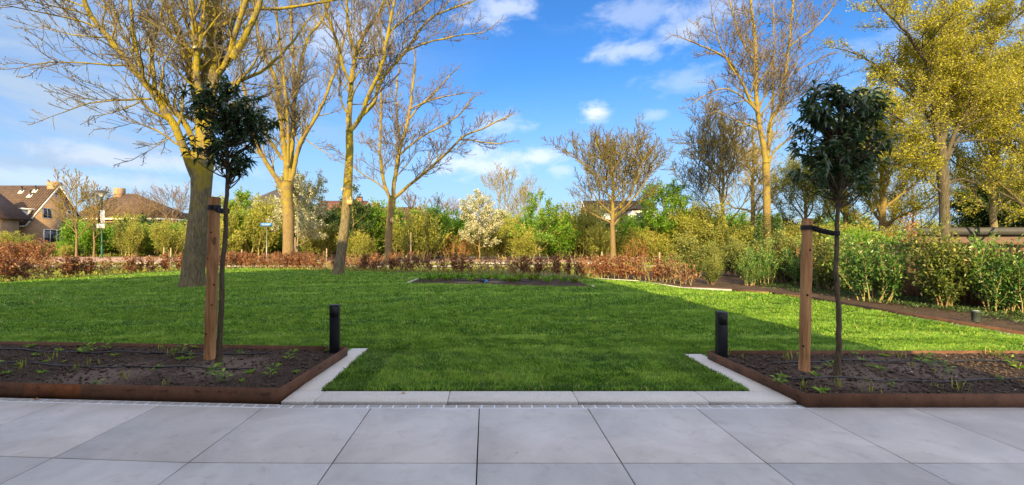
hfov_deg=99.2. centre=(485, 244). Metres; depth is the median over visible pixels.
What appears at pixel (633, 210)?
brick house
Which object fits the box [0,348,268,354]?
drip hose
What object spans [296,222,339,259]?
shrub
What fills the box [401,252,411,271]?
beech sapling
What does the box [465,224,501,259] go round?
shrub
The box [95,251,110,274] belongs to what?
beech sapling
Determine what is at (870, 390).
seedling
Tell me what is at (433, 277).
bulb plant
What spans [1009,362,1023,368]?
seedling
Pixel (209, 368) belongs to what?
seedling
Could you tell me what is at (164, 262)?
beech sapling
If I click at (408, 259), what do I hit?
beech sapling
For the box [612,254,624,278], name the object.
beech sapling
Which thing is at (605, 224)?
shrub
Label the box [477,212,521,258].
shrub
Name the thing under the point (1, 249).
beech bush
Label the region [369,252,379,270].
beech sapling
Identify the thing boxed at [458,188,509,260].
blossom tree
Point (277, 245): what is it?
shrub
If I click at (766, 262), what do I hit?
shrub
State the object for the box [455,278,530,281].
irrigation hose
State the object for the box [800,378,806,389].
seedling
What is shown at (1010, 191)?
yellowing tree
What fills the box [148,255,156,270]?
beech sapling
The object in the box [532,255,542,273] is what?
beech sapling
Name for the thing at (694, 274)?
beech sapling
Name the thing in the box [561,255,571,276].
beech sapling
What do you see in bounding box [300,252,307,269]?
beech sapling
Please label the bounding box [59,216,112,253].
shrub
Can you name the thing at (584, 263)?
beech sapling
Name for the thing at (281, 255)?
beech bush
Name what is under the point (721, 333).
bollard light
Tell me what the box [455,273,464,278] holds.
bulb plant
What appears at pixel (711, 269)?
shrub
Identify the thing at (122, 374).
seedling
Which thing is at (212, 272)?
tree stake
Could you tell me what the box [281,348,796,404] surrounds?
kerb stones
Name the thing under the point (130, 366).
drip hose
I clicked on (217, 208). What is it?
tree tie
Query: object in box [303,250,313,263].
beech bush
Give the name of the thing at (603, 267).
beech sapling
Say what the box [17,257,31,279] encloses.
beech sapling
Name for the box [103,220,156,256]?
shrub
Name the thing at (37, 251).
beech bush
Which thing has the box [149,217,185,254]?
shrub
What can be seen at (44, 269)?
beech sapling
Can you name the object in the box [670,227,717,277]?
shrub
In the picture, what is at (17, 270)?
beech sapling
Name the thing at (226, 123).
young tree
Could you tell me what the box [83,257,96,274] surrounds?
beech sapling
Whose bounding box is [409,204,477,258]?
shrub
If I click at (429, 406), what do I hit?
cobble strip
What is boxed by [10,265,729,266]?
pavement
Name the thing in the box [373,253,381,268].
beech sapling
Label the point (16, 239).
shrub
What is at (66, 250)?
shrub
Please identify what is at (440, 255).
beech sapling
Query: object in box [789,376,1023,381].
drip hose
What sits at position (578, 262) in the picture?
beech sapling
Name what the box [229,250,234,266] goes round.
beech sapling
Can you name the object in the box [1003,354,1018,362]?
seedling
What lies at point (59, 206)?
bare tree
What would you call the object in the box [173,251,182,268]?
beech sapling
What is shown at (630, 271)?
beech sapling
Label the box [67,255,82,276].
beech sapling
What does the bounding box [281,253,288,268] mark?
beech sapling
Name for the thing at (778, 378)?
seedling
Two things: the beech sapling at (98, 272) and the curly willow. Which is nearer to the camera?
the beech sapling at (98, 272)
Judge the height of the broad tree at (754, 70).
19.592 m
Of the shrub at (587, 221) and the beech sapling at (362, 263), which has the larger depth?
the shrub at (587, 221)
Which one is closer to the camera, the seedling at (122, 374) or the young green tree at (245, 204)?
the seedling at (122, 374)
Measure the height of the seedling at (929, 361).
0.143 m
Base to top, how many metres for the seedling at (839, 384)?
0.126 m
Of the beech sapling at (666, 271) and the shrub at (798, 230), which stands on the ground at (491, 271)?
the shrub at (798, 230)
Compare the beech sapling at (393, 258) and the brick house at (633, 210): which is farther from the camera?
the brick house at (633, 210)
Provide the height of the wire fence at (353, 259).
1.000 m
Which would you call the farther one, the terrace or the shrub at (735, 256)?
the shrub at (735, 256)
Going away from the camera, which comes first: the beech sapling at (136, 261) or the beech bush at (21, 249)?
the beech sapling at (136, 261)
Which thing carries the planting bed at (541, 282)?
on the lawn at (231, 317)
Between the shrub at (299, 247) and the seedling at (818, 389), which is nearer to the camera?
the seedling at (818, 389)
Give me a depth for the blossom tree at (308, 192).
34.61 m
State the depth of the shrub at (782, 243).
16.27 m
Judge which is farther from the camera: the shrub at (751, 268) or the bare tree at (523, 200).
the bare tree at (523, 200)
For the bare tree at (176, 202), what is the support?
on the ground at (491, 271)
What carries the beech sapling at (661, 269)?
on the planting bed at (724, 282)
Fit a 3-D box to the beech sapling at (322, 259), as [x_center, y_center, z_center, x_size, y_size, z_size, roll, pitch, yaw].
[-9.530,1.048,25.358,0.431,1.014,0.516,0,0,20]
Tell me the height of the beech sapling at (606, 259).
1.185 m
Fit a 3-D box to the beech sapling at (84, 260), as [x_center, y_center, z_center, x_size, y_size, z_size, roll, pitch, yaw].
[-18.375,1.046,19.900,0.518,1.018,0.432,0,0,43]
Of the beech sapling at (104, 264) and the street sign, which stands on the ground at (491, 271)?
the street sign
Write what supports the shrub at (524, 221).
on the ground at (491, 271)
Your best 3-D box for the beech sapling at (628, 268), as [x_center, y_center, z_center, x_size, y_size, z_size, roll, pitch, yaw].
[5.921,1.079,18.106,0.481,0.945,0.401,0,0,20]
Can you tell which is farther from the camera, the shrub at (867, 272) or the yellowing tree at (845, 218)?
the yellowing tree at (845, 218)
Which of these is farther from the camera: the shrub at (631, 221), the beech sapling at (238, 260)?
the shrub at (631, 221)
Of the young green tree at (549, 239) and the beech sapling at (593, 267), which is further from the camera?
the young green tree at (549, 239)
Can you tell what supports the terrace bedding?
on the ground at (491, 271)
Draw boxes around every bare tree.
[45,165,105,258]
[62,178,132,256]
[125,186,167,221]
[144,181,189,224]
[401,189,428,216]
[420,192,453,214]
[443,196,461,218]
[478,161,537,217]
[510,179,545,217]
[540,113,677,264]
[663,85,778,231]
[872,162,957,227]
[930,154,1019,226]
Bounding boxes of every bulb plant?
[426,274,436,281]
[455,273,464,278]
[557,275,568,281]
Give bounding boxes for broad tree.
[0,0,341,287]
[227,0,353,264]
[280,0,507,273]
[325,49,519,263]
[663,0,859,267]
[821,0,1023,241]
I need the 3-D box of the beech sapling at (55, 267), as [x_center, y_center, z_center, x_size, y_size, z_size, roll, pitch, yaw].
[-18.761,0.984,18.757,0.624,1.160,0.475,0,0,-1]
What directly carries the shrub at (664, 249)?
on the ground at (491, 271)
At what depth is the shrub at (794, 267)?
14.90 m
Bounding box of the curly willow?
[696,109,792,231]
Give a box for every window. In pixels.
[42,208,52,218]
[43,229,62,244]
[67,210,74,219]
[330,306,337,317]
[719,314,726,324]
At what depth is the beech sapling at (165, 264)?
23.53 m
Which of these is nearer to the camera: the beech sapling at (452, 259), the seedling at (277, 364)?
the seedling at (277, 364)
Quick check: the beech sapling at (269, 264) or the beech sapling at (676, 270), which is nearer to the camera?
the beech sapling at (676, 270)
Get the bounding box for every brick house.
[0,181,84,246]
[0,193,32,252]
[322,198,368,210]
[372,202,420,252]
[579,201,657,256]
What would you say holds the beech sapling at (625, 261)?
on the planting bed at (724, 282)
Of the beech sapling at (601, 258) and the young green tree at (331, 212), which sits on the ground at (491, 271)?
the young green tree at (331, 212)
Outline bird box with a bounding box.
[347,197,352,206]
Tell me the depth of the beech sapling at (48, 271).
18.64 m
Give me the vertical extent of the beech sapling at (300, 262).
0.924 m
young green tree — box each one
[219,187,256,212]
[301,200,340,227]
[330,177,374,240]
[349,203,386,258]
[507,187,561,255]
[636,177,697,259]
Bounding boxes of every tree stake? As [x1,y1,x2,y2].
[204,197,220,359]
[798,218,812,371]
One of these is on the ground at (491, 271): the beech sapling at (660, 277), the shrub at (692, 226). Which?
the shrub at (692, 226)
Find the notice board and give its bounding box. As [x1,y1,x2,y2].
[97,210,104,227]
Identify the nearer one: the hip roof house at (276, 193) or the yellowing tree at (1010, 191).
the yellowing tree at (1010, 191)
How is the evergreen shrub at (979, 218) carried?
on the ground at (491, 271)
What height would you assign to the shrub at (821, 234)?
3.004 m
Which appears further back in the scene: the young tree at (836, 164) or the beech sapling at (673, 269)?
the beech sapling at (673, 269)
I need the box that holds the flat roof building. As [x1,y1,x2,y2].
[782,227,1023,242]
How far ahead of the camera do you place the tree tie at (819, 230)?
4.78 m
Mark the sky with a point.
(566, 65)
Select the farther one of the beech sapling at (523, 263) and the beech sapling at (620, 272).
the beech sapling at (523, 263)
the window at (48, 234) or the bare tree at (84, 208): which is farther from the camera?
the window at (48, 234)
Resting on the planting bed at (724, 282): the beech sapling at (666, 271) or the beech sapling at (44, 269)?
the beech sapling at (666, 271)
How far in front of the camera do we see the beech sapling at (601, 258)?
18.75 m
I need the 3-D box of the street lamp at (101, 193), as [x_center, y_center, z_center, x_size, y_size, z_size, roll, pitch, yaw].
[-35.294,-1.847,40.000,1.040,6.260,1.024,0,0,0]
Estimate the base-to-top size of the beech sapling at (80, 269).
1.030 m
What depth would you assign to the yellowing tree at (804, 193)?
34.66 m
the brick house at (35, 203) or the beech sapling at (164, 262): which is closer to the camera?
the beech sapling at (164, 262)
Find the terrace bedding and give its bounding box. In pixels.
[262,408,634,484]
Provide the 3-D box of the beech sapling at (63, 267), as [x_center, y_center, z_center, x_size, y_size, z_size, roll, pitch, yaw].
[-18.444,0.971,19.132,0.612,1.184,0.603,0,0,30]
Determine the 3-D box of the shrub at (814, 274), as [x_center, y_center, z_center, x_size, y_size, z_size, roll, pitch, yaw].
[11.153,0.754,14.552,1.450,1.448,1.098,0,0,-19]
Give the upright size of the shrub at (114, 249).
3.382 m
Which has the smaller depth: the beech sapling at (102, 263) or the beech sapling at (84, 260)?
the beech sapling at (84, 260)
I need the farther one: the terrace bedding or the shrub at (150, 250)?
the shrub at (150, 250)
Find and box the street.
[25,257,675,262]
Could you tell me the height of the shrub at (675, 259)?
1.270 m
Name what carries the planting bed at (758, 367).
on the ground at (491, 271)
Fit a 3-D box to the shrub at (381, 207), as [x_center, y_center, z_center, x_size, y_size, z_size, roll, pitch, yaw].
[-10.837,-1.482,41.124,6.656,5.716,6.746,0,0,6]
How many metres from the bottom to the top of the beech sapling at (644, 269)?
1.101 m
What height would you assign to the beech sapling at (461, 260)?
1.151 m
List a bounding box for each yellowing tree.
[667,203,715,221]
[770,150,834,229]
[813,135,891,226]
[824,94,966,232]
[896,37,1023,226]
[951,33,1023,204]
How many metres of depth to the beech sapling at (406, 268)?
23.08 m
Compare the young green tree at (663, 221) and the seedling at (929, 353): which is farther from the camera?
the young green tree at (663, 221)
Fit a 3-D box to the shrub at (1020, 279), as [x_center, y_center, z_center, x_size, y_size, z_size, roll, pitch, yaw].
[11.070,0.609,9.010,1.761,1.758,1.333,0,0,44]
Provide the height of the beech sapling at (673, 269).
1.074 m
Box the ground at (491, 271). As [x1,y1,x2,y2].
[0,252,735,286]
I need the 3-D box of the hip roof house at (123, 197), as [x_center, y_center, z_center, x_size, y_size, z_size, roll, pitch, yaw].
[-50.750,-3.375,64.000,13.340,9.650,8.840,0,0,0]
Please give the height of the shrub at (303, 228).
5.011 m
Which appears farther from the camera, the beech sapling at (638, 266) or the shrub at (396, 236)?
the shrub at (396, 236)
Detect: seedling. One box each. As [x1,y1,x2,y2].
[6,356,25,370]
[74,342,92,351]
[78,358,99,368]
[101,339,115,348]
[112,368,129,379]
[167,347,176,356]
[206,363,221,377]
[215,368,232,381]
[262,362,280,374]
[283,349,298,358]
[770,375,782,384]
[781,348,792,360]
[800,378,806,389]
[812,385,825,392]
[834,377,840,386]
[861,383,881,393]
[915,352,933,362]
[923,356,941,365]
[951,380,970,390]
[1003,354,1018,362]
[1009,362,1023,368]
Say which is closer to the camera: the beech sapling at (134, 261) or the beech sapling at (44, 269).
the beech sapling at (44, 269)
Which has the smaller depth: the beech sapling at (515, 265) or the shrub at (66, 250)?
the beech sapling at (515, 265)
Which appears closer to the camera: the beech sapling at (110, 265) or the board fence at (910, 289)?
the board fence at (910, 289)
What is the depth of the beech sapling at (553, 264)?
20.06 m
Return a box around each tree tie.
[208,205,229,213]
[800,225,839,235]
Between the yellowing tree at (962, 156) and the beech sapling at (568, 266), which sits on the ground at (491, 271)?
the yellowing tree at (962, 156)
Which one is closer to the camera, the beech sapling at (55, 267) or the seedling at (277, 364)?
the seedling at (277, 364)
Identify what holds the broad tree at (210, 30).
on the soil ring
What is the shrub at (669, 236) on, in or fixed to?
on the ground at (491, 271)
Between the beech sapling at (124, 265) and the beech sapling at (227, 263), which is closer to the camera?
the beech sapling at (124, 265)
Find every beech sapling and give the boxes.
[0,255,18,281]
[1,258,17,281]
[11,258,20,280]
[17,257,30,280]
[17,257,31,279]
[27,258,36,279]
[34,260,48,278]
[39,255,56,278]
[39,257,48,278]
[40,253,58,277]
[44,257,53,276]
[57,253,72,275]
[65,258,73,275]
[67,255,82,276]
[71,256,86,276]
[78,256,90,276]
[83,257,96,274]
[90,255,105,275]
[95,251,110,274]
[98,255,112,274]
[100,260,109,274]
[103,256,116,274]
[114,257,122,272]
[119,256,132,273]
[121,256,133,273]
[130,255,137,270]
[131,253,139,272]
[136,256,144,272]
[143,257,153,269]
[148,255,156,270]
[159,252,169,271]
[160,252,170,269]
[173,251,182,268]
[225,251,232,266]
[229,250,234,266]
[233,252,239,266]
[238,251,246,267]
[247,253,256,267]
[258,252,265,268]
[266,253,273,267]
[273,251,280,268]
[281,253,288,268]
[287,251,294,268]
[290,251,297,267]
[294,254,299,267]
[299,255,302,268]
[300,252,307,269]
[308,254,314,268]
[312,253,319,269]
[317,253,325,269]
[359,254,367,270]
[365,253,372,269]
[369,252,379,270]
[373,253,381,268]
[381,254,388,268]
[387,253,395,268]
[388,252,396,270]
[395,251,403,269]
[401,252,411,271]
[403,256,411,271]
[404,251,411,270]
[409,251,418,270]
[416,255,425,270]
[424,252,433,269]
[434,252,442,269]
[441,256,448,271]
[449,253,458,269]
[451,256,459,270]
[456,252,466,270]
[458,254,467,271]
[464,254,472,272]
[480,253,492,272]
[491,254,503,272]
[510,257,518,274]
[517,255,527,273]
[523,254,533,273]
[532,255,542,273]
[534,255,543,271]
[542,258,550,275]
[550,254,560,275]
[551,255,561,275]
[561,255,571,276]
[574,257,582,274]
[575,257,585,275]
[580,254,591,275]
[587,255,593,277]
[588,256,597,275]
[590,253,599,277]
[597,255,605,275]
[600,257,610,277]
[601,253,612,276]
[607,256,620,278]
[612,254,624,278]
[619,255,631,279]
[624,261,632,279]
[627,255,638,277]
[632,255,643,280]
[633,262,643,278]
[639,254,652,280]
[640,255,648,279]
[649,256,661,279]
[653,260,662,280]
[659,261,672,278]
[662,260,676,281]
[664,259,679,282]
[666,257,680,280]
[669,254,687,283]
[680,263,691,283]
[684,261,696,284]
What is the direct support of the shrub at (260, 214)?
on the ground at (491, 271)
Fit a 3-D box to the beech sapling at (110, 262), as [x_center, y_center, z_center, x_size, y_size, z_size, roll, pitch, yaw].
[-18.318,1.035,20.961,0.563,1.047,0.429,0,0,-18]
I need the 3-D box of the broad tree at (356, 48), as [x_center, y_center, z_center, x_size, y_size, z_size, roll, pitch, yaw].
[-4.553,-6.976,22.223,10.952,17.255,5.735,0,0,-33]
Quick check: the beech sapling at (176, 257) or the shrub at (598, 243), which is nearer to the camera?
the beech sapling at (176, 257)
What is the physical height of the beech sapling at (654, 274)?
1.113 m
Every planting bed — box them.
[0,341,347,404]
[406,278,593,286]
[594,270,1023,335]
[707,351,1023,408]
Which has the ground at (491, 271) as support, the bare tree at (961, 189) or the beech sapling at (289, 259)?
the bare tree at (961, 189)
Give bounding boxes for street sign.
[260,223,271,257]
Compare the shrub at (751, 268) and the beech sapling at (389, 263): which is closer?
the shrub at (751, 268)
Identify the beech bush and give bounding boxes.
[0,238,18,263]
[1,237,58,269]
[1,238,55,267]
[271,252,287,265]
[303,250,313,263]
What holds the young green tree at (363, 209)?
on the ground at (491, 271)
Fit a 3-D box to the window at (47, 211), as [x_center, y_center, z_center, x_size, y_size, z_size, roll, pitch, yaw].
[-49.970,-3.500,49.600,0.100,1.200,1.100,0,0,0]
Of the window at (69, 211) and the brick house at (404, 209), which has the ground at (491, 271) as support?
the brick house at (404, 209)
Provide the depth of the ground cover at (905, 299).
10.43 m
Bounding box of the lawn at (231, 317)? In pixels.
[4,269,1014,392]
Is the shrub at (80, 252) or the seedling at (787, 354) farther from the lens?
the shrub at (80, 252)
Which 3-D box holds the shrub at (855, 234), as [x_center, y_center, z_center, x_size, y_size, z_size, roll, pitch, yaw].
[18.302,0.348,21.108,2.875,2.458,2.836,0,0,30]
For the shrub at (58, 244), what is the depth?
43.36 m
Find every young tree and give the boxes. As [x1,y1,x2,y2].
[171,68,288,365]
[784,80,904,375]
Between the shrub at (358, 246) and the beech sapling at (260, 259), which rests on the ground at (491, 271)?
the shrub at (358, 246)
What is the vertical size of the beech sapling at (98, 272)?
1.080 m
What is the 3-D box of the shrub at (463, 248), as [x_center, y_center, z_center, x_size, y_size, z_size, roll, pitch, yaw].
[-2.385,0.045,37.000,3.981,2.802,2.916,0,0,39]
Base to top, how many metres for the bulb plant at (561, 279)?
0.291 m
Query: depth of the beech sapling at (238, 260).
26.90 m
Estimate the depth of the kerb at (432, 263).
32.80 m
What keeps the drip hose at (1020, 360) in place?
on the planting bed at (758, 367)
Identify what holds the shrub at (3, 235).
on the ground at (491, 271)
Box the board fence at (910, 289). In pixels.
[774,242,1023,310]
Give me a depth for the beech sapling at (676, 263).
16.07 m
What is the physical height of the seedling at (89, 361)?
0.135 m
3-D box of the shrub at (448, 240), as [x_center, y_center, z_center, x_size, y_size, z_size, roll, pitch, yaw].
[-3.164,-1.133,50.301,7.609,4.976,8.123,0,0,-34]
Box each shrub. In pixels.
[0,230,37,251]
[6,237,37,255]
[44,241,70,256]
[53,217,117,256]
[54,243,74,256]
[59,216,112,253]
[63,243,91,256]
[96,226,130,255]
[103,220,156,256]
[107,209,172,253]
[112,212,187,254]
[122,221,184,255]
[145,219,186,256]
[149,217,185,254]
[212,192,282,258]
[220,208,282,256]
[220,220,247,256]
[281,211,336,254]
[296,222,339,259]
[298,218,348,257]
[334,229,381,260]
[336,197,407,257]
[372,212,436,258]
[398,200,453,259]
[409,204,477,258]
[441,232,476,259]
[444,218,477,252]
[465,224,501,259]
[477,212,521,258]
[493,209,542,253]
[506,224,545,260]
[525,211,586,259]
[542,199,610,258]
[572,220,616,257]
[579,220,615,259]
[603,225,650,260]
[615,212,661,260]
[622,234,658,261]
[636,227,678,261]
[657,219,718,258]
[659,250,683,278]
[660,199,739,256]
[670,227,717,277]
[699,253,723,284]
[700,220,773,253]
[701,241,731,275]
[712,210,749,236]
[714,232,747,275]
[727,237,755,277]
[733,251,764,285]
[742,226,800,281]
[743,237,784,285]
[760,211,819,235]
[771,217,820,242]
[778,233,813,283]
[787,221,864,241]
[794,249,826,285]
[796,221,854,290]
[799,213,875,228]
[813,217,911,242]
[821,223,918,302]
[821,232,869,290]
[833,227,900,242]
[877,219,937,227]
[901,214,995,307]
[950,170,1023,226]
[958,229,1023,312]
[959,233,1023,311]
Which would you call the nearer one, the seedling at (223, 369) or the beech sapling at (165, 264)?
the seedling at (223, 369)
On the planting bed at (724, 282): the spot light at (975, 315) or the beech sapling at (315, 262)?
the spot light at (975, 315)
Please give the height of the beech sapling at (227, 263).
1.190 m
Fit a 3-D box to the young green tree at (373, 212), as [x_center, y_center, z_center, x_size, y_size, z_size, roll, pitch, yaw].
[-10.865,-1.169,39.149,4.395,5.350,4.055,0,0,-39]
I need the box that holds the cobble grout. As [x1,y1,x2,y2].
[1,398,800,407]
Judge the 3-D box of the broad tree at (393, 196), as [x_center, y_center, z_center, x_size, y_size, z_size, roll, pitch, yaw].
[-4.560,-6.894,32.989,14.137,17.082,6.219,0,0,0]
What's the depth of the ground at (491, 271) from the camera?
25.30 m
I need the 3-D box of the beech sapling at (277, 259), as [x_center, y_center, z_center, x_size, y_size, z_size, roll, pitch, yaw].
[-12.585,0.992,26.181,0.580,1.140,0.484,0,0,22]
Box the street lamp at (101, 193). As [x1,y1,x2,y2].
[95,190,108,257]
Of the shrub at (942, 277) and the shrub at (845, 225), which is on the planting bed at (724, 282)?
the shrub at (942, 277)
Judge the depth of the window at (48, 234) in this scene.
50.05 m
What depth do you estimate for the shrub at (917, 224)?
46.52 m
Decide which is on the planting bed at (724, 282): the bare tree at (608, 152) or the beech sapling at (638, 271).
the beech sapling at (638, 271)
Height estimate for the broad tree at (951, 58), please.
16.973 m
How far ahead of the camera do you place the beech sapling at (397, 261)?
23.20 m
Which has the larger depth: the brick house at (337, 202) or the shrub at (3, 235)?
the brick house at (337, 202)
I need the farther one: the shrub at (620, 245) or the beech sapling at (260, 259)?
the shrub at (620, 245)
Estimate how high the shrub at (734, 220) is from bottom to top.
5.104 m
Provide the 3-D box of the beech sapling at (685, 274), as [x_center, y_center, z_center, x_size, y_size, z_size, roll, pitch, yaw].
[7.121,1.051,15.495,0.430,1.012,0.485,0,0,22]
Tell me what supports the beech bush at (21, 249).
on the ground at (491, 271)
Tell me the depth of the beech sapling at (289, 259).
25.88 m
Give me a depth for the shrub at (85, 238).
42.81 m
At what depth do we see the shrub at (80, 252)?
43.10 m
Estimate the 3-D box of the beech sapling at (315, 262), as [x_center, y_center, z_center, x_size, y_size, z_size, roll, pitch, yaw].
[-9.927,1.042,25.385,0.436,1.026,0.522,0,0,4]
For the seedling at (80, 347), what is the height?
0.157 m
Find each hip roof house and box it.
[79,188,187,252]
[241,188,313,252]
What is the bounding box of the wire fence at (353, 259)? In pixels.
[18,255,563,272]
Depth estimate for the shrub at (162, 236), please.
40.27 m
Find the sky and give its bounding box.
[0,0,1023,227]
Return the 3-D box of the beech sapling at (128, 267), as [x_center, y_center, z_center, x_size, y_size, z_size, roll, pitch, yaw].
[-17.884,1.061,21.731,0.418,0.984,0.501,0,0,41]
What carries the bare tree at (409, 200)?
on the ground at (491, 271)
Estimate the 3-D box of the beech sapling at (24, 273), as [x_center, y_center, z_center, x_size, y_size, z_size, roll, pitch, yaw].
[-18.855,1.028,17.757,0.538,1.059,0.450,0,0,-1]
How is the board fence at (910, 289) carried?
on the ground at (491, 271)
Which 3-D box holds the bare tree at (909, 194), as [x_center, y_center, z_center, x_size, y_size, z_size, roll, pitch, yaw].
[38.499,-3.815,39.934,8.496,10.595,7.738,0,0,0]
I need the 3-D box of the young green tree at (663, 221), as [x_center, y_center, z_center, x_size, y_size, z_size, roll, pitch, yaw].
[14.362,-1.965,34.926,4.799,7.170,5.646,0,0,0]
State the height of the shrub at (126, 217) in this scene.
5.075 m
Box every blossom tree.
[265,168,329,251]
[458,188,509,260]
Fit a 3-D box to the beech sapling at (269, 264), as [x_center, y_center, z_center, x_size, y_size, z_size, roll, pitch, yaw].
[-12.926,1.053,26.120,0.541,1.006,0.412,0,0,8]
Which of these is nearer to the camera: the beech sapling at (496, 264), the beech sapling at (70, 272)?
the beech sapling at (70, 272)
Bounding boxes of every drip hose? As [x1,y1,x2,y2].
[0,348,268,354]
[0,361,253,369]
[771,359,1023,362]
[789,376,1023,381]
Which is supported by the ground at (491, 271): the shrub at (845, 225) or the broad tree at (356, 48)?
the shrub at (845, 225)
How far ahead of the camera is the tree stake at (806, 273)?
4.84 m
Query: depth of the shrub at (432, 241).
36.20 m
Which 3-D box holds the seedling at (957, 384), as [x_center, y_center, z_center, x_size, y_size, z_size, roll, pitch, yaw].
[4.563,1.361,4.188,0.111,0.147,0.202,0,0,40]
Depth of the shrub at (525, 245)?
35.51 m
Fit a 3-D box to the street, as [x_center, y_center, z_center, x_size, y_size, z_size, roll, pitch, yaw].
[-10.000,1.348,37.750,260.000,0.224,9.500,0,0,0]
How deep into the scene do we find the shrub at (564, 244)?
36.37 m
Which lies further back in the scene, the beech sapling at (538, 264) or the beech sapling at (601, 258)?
the beech sapling at (538, 264)
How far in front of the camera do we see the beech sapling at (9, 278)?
17.31 m
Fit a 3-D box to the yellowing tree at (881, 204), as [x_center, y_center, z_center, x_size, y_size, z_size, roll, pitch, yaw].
[24.924,-3.953,27.047,6.433,11.366,7.048,0,0,38]
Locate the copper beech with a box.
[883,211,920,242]
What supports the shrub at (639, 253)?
on the ground at (491, 271)
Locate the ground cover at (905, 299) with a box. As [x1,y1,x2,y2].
[735,281,1023,323]
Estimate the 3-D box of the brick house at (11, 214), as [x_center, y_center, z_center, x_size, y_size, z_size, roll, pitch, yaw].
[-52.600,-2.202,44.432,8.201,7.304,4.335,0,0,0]
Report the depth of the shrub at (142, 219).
46.94 m
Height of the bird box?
0.500 m
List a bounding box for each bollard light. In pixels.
[328,304,339,353]
[715,311,728,358]
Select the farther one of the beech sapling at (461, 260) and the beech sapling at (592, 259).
the beech sapling at (461, 260)
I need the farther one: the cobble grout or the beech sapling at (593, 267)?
the beech sapling at (593, 267)
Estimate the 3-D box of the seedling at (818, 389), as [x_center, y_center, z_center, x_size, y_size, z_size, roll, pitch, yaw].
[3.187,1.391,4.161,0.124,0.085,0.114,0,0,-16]
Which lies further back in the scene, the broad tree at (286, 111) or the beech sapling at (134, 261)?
the broad tree at (286, 111)
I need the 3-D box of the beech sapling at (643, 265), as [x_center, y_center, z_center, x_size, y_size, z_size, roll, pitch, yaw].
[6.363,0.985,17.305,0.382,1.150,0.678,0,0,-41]
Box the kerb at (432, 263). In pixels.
[140,263,599,263]
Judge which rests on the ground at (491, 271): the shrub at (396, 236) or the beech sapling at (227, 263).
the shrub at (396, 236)
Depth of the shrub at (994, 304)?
9.14 m
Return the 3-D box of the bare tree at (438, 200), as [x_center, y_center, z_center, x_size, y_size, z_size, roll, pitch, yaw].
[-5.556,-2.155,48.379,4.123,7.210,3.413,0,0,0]
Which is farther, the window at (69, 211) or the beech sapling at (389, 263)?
the window at (69, 211)
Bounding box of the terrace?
[0,401,1023,484]
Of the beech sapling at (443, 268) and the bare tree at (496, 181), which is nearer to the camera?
the beech sapling at (443, 268)
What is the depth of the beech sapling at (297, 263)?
25.61 m
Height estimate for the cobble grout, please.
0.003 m
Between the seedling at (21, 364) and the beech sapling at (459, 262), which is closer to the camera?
the seedling at (21, 364)
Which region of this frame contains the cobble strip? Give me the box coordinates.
[0,398,805,408]
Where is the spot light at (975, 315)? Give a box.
[970,310,981,321]
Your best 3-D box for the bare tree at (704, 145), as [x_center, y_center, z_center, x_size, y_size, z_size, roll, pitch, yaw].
[17.934,-5.127,33.316,8.507,13.603,7.932,0,0,0]
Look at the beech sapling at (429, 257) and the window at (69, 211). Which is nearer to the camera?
the beech sapling at (429, 257)
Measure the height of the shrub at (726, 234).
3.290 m
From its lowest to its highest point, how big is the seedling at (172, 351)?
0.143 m
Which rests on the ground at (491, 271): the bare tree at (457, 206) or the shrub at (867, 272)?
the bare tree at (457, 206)
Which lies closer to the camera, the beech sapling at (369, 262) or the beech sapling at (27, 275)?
the beech sapling at (27, 275)

